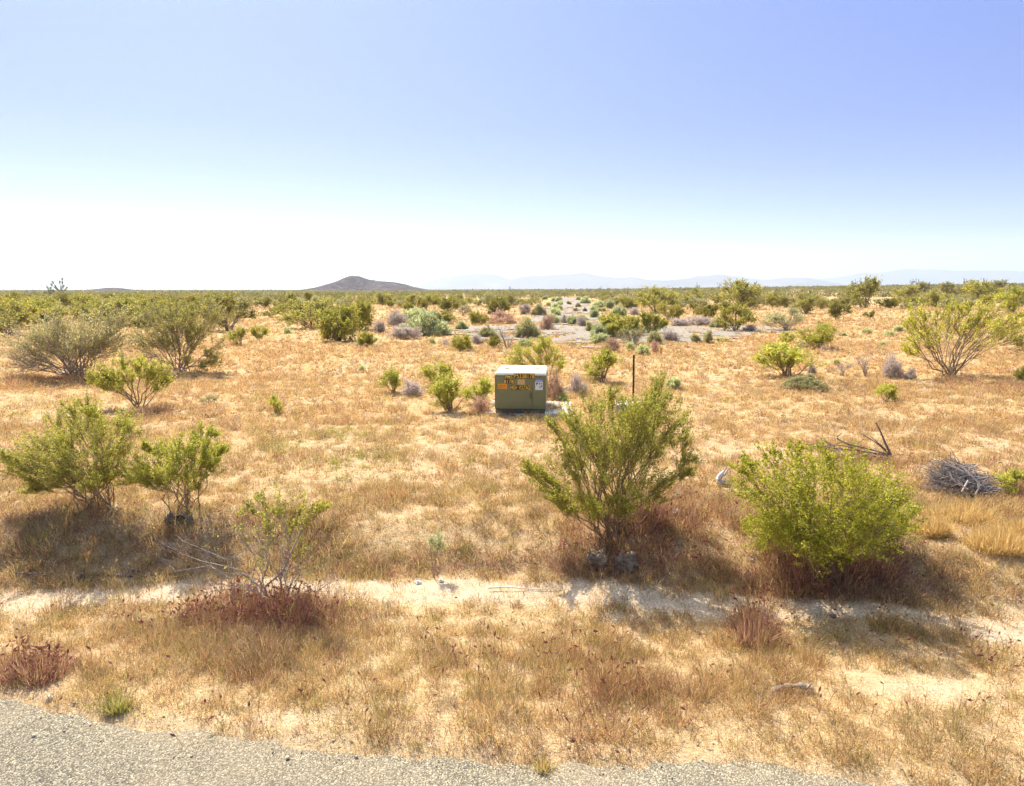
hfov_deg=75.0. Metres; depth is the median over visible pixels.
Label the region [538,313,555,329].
dead shrub
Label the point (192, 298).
creosote bush
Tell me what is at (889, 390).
creosote bush
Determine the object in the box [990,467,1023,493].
creosote bush
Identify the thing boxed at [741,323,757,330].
dead shrub
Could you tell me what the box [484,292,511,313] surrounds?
creosote bush
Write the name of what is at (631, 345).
sagebrush
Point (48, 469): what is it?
creosote bush
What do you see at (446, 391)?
creosote bush
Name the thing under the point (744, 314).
creosote bush
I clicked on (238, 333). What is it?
creosote bush
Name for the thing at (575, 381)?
dead shrub
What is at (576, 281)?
mountains
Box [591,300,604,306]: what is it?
sagebrush
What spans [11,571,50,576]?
stick
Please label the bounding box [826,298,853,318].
creosote bush
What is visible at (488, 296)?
creosote bush
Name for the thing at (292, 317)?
creosote bush
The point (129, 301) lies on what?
creosote bush
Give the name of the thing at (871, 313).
creosote bush
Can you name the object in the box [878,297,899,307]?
creosote bush
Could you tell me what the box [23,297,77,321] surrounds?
creosote bush
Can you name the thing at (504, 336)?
dead shrub
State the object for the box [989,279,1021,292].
creosote bush
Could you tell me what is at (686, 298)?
creosote bush
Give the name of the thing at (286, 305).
creosote bush
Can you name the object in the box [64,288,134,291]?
hill
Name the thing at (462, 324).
sagebrush
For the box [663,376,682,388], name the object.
sagebrush
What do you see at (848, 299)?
creosote bush
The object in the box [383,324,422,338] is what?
dead shrub
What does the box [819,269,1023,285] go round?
mountains
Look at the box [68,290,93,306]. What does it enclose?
creosote bush
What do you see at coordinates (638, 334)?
creosote bush
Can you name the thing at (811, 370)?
dead shrub
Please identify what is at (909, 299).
creosote bush
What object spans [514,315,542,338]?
sagebrush
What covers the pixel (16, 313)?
creosote bush
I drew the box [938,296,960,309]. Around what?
creosote bush
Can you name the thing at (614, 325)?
creosote bush
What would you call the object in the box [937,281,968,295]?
creosote bush
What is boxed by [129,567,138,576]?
rock
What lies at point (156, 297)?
creosote bush
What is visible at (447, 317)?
creosote bush
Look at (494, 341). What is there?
creosote bush
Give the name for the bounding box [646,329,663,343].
sagebrush
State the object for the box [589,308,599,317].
sagebrush
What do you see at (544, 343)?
creosote bush
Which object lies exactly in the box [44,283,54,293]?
joshua tree
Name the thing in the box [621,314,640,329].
creosote bush
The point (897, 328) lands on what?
sagebrush
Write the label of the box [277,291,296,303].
creosote bush
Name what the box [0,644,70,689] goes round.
grass tussock
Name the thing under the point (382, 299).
creosote bush
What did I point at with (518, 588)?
stick
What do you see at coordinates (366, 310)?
creosote bush
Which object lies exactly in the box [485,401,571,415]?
concrete pad
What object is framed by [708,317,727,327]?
sagebrush
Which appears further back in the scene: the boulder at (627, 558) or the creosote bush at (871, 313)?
the creosote bush at (871, 313)
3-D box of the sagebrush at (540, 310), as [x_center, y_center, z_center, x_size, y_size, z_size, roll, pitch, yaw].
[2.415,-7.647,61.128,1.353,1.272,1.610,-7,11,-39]
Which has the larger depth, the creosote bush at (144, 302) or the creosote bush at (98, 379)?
the creosote bush at (144, 302)
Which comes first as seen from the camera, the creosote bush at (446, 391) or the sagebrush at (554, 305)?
the creosote bush at (446, 391)
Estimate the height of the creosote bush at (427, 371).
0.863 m
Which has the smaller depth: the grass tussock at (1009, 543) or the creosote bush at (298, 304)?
the grass tussock at (1009, 543)
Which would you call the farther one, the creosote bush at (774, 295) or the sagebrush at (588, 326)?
the creosote bush at (774, 295)
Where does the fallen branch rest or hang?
on the ground at (582, 588)
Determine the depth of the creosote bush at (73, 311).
51.15 m
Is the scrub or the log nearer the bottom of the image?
the log
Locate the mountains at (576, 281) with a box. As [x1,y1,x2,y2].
[490,273,850,289]
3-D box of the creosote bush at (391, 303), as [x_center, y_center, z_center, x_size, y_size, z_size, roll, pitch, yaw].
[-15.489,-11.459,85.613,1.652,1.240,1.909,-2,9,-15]
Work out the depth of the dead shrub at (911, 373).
17.62 m
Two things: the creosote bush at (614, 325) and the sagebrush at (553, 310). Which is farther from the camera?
the sagebrush at (553, 310)
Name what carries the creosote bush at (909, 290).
on the ground at (582, 588)
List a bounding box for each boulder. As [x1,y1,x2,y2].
[586,549,607,571]
[613,551,638,577]
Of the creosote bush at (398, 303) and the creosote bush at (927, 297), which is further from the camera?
the creosote bush at (927, 297)
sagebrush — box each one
[283,325,291,333]
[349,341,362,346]
[398,307,453,335]
[401,306,425,318]
[427,528,448,577]
[428,337,435,343]
[454,320,468,328]
[476,325,498,335]
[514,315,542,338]
[517,337,532,345]
[530,303,546,314]
[546,312,560,322]
[549,303,558,308]
[550,307,561,314]
[557,390,567,400]
[566,315,577,324]
[579,296,591,302]
[584,320,595,330]
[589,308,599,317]
[589,332,610,343]
[590,322,611,336]
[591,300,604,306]
[602,299,615,308]
[610,304,628,315]
[625,341,634,350]
[634,344,649,354]
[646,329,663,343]
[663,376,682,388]
[690,331,700,341]
[703,329,712,342]
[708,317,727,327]
[778,372,831,391]
[797,341,809,347]
[861,327,871,333]
[884,330,893,335]
[892,325,903,331]
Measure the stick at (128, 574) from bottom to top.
0.032 m
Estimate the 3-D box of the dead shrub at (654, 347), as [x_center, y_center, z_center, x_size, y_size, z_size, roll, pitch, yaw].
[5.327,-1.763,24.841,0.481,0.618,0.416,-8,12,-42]
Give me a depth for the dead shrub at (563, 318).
46.84 m
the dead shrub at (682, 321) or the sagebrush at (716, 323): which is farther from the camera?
the dead shrub at (682, 321)
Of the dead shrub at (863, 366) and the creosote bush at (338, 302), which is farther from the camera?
the creosote bush at (338, 302)
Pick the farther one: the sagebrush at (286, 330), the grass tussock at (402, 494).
the sagebrush at (286, 330)
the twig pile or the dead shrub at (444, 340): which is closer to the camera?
the twig pile
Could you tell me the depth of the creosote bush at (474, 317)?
44.81 m
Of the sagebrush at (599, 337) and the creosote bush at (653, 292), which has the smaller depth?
the sagebrush at (599, 337)
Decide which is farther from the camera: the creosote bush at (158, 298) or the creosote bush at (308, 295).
the creosote bush at (308, 295)
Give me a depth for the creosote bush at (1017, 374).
17.13 m
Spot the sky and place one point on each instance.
(145, 144)
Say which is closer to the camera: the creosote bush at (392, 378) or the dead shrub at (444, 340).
the creosote bush at (392, 378)
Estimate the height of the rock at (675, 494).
0.118 m
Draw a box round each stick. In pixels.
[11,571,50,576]
[90,573,172,575]
[488,586,560,589]
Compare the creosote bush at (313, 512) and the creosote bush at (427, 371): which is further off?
the creosote bush at (427, 371)
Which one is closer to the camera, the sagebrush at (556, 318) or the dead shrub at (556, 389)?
the dead shrub at (556, 389)
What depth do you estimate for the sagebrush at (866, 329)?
35.95 m
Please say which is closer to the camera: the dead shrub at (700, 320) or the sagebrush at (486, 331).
the sagebrush at (486, 331)
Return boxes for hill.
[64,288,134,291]
[292,275,427,290]
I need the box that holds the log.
[771,682,813,692]
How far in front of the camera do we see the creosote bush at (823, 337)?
26.58 m
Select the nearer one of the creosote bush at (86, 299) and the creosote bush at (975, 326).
the creosote bush at (975, 326)
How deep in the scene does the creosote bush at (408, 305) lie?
74.29 m
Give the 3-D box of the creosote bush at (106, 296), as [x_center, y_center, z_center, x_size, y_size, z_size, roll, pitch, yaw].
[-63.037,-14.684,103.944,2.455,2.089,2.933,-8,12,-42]
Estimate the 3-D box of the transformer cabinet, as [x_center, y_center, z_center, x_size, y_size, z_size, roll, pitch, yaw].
[0.203,-0.101,13.178,0.979,0.793,1.289,1,9,4]
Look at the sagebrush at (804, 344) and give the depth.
26.64 m
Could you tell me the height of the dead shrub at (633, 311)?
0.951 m
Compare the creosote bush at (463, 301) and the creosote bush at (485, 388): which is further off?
the creosote bush at (463, 301)
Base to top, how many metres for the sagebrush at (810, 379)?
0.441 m
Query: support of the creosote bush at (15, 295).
on the ground at (582, 588)
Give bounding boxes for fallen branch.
[800,423,908,459]
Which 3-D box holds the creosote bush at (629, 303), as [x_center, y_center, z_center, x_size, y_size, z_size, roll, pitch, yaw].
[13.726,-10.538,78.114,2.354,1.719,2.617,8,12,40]
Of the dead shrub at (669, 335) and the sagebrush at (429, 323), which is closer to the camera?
the dead shrub at (669, 335)
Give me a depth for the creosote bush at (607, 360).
17.15 m
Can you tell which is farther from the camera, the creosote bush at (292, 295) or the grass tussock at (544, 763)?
the creosote bush at (292, 295)
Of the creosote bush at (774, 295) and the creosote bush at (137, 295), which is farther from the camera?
the creosote bush at (774, 295)
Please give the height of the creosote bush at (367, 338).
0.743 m
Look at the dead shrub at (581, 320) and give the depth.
42.44 m
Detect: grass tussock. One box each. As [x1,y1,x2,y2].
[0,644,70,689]
[96,694,136,715]
[379,477,411,500]
[530,754,555,778]
[718,608,782,650]
[909,513,962,540]
[926,495,1004,526]
[959,521,1023,556]
[1000,516,1023,538]
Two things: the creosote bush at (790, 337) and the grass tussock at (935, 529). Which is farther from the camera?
the creosote bush at (790, 337)
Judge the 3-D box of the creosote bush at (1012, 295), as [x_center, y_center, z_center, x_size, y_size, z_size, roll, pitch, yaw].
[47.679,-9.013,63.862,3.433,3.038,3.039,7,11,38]
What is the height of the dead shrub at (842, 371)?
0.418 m
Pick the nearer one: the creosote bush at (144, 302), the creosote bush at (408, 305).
the creosote bush at (144, 302)
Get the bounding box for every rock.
[72,572,84,580]
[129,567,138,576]
[163,511,175,523]
[183,514,193,525]
[673,491,685,498]
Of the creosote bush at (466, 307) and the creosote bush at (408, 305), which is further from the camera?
the creosote bush at (408, 305)
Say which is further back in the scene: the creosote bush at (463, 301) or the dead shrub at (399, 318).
the creosote bush at (463, 301)
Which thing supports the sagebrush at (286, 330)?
on the ground at (582, 588)
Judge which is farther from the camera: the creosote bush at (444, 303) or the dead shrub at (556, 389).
the creosote bush at (444, 303)
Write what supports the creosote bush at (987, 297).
on the ground at (582, 588)
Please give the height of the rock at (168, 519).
0.165 m
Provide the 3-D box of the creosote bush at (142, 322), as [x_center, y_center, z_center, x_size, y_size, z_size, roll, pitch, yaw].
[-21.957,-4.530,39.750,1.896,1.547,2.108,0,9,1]
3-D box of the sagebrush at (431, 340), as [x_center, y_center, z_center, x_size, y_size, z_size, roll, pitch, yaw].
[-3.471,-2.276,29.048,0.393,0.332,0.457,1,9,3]
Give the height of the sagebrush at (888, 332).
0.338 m
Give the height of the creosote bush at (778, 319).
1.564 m
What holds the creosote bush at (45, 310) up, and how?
on the ground at (582, 588)
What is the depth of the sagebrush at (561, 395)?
14.08 m
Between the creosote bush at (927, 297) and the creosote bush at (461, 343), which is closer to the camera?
the creosote bush at (461, 343)
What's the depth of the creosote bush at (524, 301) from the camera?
89.12 m
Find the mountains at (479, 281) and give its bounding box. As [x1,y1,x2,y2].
[416,273,510,289]
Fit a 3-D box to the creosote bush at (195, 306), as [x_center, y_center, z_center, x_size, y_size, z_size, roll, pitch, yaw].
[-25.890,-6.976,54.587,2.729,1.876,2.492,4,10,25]
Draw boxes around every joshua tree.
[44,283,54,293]
[50,278,67,293]
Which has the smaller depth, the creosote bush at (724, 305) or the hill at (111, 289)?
the creosote bush at (724, 305)
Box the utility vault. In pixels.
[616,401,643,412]
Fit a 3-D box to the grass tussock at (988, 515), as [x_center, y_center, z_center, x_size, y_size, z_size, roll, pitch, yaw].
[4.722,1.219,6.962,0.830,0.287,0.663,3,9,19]
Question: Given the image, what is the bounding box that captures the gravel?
[0,575,1023,785]
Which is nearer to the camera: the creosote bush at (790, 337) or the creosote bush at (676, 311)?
the creosote bush at (790, 337)
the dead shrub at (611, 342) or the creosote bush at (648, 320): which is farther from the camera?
the creosote bush at (648, 320)
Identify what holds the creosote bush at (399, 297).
on the ground at (582, 588)
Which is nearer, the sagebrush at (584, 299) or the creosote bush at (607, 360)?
the creosote bush at (607, 360)
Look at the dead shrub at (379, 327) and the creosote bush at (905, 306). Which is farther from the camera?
the creosote bush at (905, 306)
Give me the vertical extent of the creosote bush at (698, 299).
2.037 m
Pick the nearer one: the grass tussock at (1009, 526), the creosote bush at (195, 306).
the grass tussock at (1009, 526)
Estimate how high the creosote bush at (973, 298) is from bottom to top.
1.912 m
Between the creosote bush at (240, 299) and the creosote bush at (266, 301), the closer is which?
the creosote bush at (240, 299)
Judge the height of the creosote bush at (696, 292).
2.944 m
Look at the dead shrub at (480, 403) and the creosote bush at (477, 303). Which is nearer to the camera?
the dead shrub at (480, 403)
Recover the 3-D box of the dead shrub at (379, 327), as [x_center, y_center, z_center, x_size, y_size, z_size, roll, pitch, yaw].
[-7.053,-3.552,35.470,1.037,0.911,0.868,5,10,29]
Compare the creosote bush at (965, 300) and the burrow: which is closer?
the burrow
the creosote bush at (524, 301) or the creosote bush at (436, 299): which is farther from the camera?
the creosote bush at (436, 299)
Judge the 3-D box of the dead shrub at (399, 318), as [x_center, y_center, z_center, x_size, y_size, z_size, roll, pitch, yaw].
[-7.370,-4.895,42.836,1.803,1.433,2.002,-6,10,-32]
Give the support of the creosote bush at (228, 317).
on the ground at (582, 588)
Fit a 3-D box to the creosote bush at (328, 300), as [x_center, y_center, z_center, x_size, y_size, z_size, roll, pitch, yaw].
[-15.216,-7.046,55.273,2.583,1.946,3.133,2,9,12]
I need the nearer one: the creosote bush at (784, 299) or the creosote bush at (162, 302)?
the creosote bush at (162, 302)
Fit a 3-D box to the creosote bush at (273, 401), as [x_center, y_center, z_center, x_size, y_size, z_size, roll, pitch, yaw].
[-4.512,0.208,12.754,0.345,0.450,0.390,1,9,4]
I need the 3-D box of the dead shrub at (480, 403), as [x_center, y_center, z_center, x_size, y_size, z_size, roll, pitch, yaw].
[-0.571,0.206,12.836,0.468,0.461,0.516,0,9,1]
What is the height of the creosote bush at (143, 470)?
0.941 m
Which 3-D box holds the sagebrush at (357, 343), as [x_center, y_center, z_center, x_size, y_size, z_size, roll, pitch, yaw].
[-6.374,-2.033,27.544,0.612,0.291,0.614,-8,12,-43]
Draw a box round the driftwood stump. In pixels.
[716,468,729,485]
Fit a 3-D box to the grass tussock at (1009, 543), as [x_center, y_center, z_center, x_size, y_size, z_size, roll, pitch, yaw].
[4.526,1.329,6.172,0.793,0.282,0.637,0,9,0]
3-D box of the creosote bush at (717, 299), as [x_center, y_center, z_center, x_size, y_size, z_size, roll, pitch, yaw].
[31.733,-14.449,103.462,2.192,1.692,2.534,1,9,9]
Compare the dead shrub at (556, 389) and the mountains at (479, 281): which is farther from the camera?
the mountains at (479, 281)
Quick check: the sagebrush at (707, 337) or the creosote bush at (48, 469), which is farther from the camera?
the sagebrush at (707, 337)
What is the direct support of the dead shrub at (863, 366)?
on the ground at (582, 588)
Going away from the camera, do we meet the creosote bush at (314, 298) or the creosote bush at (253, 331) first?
the creosote bush at (253, 331)
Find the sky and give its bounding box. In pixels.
[0,0,1023,289]
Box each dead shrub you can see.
[371,318,386,332]
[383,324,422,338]
[384,307,408,325]
[398,377,425,396]
[440,338,451,344]
[470,333,484,343]
[470,393,491,413]
[486,308,518,323]
[496,325,525,347]
[517,302,531,314]
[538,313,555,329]
[547,366,567,400]
[559,312,568,322]
[567,372,588,393]
[576,316,586,325]
[600,334,621,351]
[628,307,640,314]
[651,339,660,352]
[661,329,682,340]
[669,317,692,325]
[682,315,711,325]
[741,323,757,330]
[806,363,816,374]
[834,363,854,375]
[853,354,871,376]
[882,349,904,378]
[903,366,918,379]
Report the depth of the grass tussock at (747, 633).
4.93 m
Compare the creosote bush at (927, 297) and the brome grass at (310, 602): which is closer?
the brome grass at (310, 602)
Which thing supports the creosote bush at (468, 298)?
on the ground at (582, 588)
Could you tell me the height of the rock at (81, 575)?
0.086 m
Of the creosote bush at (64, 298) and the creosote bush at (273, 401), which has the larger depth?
the creosote bush at (64, 298)
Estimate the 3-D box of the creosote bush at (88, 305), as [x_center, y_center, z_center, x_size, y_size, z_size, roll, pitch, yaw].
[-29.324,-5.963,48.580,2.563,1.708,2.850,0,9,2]
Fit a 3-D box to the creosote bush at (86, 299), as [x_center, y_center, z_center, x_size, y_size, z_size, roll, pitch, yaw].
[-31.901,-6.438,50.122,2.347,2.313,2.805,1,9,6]
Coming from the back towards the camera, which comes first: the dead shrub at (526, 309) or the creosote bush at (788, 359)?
the dead shrub at (526, 309)
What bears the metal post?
on the ground at (582, 588)
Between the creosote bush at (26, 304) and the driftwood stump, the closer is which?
the driftwood stump
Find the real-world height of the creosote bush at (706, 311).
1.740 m
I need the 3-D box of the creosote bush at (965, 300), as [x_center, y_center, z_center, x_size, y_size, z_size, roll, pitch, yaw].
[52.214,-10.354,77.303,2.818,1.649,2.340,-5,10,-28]
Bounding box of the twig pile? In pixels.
[913,448,1007,500]
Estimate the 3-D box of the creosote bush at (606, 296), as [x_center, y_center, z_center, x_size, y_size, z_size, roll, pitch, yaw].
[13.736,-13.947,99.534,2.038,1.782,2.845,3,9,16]
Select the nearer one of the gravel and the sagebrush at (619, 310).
the gravel
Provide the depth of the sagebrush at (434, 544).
6.15 m
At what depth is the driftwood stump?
8.05 m
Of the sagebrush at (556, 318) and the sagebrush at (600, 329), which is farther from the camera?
the sagebrush at (556, 318)
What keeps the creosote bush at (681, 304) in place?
on the ground at (582, 588)
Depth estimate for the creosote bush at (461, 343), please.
25.64 m
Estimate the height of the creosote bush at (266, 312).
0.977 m
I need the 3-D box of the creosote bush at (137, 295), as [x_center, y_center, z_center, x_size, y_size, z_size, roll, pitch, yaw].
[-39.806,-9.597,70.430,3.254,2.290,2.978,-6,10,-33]
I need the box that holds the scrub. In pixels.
[0,282,1023,306]
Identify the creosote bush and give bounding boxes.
[0,297,144,375]
[0,299,34,334]
[0,303,38,329]
[0,385,143,513]
[1,294,42,317]
[2,290,22,299]
[18,295,64,308]
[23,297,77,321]
[28,306,50,322]
[41,290,68,306]
[67,292,105,314]
[67,304,80,317]
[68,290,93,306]
[71,302,107,322]
[78,293,142,323]
[84,349,178,406]
[85,300,112,321]
[91,297,137,321]
[102,293,113,300]
[109,420,234,513]
[123,290,234,372]
[124,295,153,312]
[126,304,163,328]
[128,291,150,302]
[146,298,194,320]
[147,296,169,301]
[152,294,169,299]
[156,484,345,602]
[181,296,205,316]
[183,291,207,302]
[195,289,263,330]
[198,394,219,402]
[215,311,241,323]
[223,325,248,343]
[229,294,258,311]
[249,322,270,340]
[253,295,271,307]
[261,307,276,317]
[265,392,283,413]
[268,298,305,317]
[271,297,330,327]
[274,302,291,310]
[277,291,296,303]
[301,296,322,303]
[302,289,318,300]
[314,296,340,312]
[314,301,364,341]
[326,294,350,306]
[351,296,374,330]
[356,331,378,345]
[375,291,394,304]
[375,362,401,390]
[384,300,396,307]
[394,298,407,306]
[396,295,412,307]
[401,301,413,309]
[402,293,418,305]
[414,295,432,309]
[418,355,456,384]
[419,371,477,410]
[422,293,433,302]
[428,293,443,304]
[430,308,459,321]
[437,296,460,310]
[447,294,467,304]
[447,332,472,350]
[456,304,471,315]
[457,292,474,305]
[460,375,494,402]
[468,311,490,324]
[472,299,483,306]
[478,292,497,302]
[482,334,502,345]
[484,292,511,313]
[496,294,516,304]
[501,335,565,383]
[517,298,529,304]
[519,367,705,540]
[583,344,625,382]
[596,310,633,336]
[598,294,609,301]
[616,325,649,344]
[617,296,637,308]
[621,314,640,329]
[633,284,682,312]
[637,308,669,332]
[655,301,687,319]
[662,292,692,306]
[674,298,686,307]
[686,286,705,304]
[687,293,709,307]
[689,301,697,308]
[692,300,719,318]
[711,296,722,303]
[712,298,758,330]
[715,337,728,341]
[716,434,930,586]
[717,276,765,308]
[717,300,734,310]
[748,340,829,376]
[755,305,805,330]
[757,297,768,304]
[764,294,780,306]
[769,293,789,305]
[776,330,798,341]
[779,295,796,307]
[789,296,822,313]
[792,317,836,346]
[797,292,809,300]
[815,297,830,309]
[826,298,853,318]
[839,274,883,307]
[839,296,858,306]
[861,310,877,317]
[873,382,899,401]
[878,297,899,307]
[890,283,921,298]
[896,293,1023,375]
[899,301,917,309]
[902,296,922,308]
[915,280,939,292]
[917,295,931,305]
[923,289,955,306]
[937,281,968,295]
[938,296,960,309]
[951,297,973,307]
[953,295,977,306]
[961,278,1004,297]
[961,294,977,300]
[976,293,994,305]
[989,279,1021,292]
[989,283,1023,313]
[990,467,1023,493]
[1012,365,1023,381]
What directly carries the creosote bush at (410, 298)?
on the ground at (582, 588)
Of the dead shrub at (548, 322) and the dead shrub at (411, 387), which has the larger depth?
the dead shrub at (548, 322)
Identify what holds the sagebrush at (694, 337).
on the ground at (582, 588)
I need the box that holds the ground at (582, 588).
[0,286,1023,785]
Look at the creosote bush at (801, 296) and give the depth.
95.90 m
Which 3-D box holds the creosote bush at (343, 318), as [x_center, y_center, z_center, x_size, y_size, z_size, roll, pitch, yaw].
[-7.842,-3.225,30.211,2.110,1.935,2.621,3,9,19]
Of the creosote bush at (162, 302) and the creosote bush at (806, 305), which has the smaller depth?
the creosote bush at (162, 302)
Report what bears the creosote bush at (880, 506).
on the ground at (582, 588)
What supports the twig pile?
on the ground at (582, 588)
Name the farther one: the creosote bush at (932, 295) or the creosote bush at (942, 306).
the creosote bush at (932, 295)
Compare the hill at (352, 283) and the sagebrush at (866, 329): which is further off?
the hill at (352, 283)
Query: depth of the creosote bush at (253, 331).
30.22 m
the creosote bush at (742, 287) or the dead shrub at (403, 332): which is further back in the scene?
the creosote bush at (742, 287)
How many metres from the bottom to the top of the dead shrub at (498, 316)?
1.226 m
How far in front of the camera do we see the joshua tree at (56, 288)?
167.58 m
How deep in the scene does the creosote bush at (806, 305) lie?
65.13 m
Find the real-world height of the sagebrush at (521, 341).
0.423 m
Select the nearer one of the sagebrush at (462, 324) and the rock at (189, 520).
the rock at (189, 520)
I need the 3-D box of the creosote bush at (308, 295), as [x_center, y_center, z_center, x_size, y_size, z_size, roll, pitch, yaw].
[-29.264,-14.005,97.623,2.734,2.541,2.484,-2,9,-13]
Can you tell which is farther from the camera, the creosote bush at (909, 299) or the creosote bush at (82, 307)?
the creosote bush at (909, 299)
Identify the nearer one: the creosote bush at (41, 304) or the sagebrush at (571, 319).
the sagebrush at (571, 319)
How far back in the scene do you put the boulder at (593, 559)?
6.15 m
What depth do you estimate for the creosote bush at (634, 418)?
6.26 m
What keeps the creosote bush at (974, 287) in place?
on the ground at (582, 588)
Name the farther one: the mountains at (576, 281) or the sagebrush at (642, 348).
the mountains at (576, 281)
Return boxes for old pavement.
[451,297,814,342]
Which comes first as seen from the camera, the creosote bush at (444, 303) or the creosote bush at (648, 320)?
the creosote bush at (648, 320)
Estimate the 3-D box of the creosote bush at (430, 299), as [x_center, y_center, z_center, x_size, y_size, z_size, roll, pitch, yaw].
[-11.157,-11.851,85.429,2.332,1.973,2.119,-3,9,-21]
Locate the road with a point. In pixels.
(74, 755)
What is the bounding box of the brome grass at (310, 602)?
[0,408,1023,768]
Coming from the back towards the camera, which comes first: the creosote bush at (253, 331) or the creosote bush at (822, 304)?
the creosote bush at (822, 304)
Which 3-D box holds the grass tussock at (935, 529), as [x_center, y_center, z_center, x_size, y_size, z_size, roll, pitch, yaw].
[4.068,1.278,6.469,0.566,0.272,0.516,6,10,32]
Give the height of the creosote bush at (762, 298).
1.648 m
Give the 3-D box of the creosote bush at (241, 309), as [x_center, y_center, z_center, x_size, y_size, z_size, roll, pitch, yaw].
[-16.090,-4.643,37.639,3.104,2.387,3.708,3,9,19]
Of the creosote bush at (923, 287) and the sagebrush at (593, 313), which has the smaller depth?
the sagebrush at (593, 313)
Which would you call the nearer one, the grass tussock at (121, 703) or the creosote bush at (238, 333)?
the grass tussock at (121, 703)
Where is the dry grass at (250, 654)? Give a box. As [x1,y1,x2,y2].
[0,304,1023,785]
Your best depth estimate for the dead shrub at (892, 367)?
17.78 m
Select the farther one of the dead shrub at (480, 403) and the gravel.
the dead shrub at (480, 403)
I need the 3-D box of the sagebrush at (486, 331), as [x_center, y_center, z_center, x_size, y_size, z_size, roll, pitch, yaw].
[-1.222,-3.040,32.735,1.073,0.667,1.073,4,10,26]
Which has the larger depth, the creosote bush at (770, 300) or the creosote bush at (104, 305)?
the creosote bush at (770, 300)
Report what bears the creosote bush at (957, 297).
on the ground at (582, 588)
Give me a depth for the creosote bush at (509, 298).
82.82 m
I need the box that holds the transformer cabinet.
[494,365,547,413]
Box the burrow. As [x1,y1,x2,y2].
[176,512,187,522]
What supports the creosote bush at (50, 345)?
on the ground at (582, 588)
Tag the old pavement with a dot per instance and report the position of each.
(580, 333)
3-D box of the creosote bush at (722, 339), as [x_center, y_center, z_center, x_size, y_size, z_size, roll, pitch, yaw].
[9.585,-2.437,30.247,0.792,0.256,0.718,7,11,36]
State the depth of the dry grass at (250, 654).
6.26 m
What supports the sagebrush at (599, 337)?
on the ground at (582, 588)
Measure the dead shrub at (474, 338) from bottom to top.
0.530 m
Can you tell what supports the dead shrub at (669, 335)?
on the ground at (582, 588)
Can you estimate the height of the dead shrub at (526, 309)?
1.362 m
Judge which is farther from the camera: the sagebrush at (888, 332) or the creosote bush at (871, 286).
the creosote bush at (871, 286)
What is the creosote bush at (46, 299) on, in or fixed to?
on the ground at (582, 588)
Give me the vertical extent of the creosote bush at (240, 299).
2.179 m
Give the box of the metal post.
[632,355,634,400]
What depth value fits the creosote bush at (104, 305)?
43.24 m
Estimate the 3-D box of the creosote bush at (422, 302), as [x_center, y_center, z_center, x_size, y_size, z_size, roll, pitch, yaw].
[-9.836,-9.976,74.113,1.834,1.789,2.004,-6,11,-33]
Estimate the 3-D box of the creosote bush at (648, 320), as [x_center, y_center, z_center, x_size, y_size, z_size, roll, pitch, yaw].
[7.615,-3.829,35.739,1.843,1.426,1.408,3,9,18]
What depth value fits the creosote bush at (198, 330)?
18.75 m
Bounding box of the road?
[0,698,909,785]
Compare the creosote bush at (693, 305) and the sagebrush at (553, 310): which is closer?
the sagebrush at (553, 310)
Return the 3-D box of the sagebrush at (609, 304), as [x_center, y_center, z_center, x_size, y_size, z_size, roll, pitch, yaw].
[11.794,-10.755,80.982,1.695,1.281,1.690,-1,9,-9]
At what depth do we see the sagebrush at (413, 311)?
51.19 m

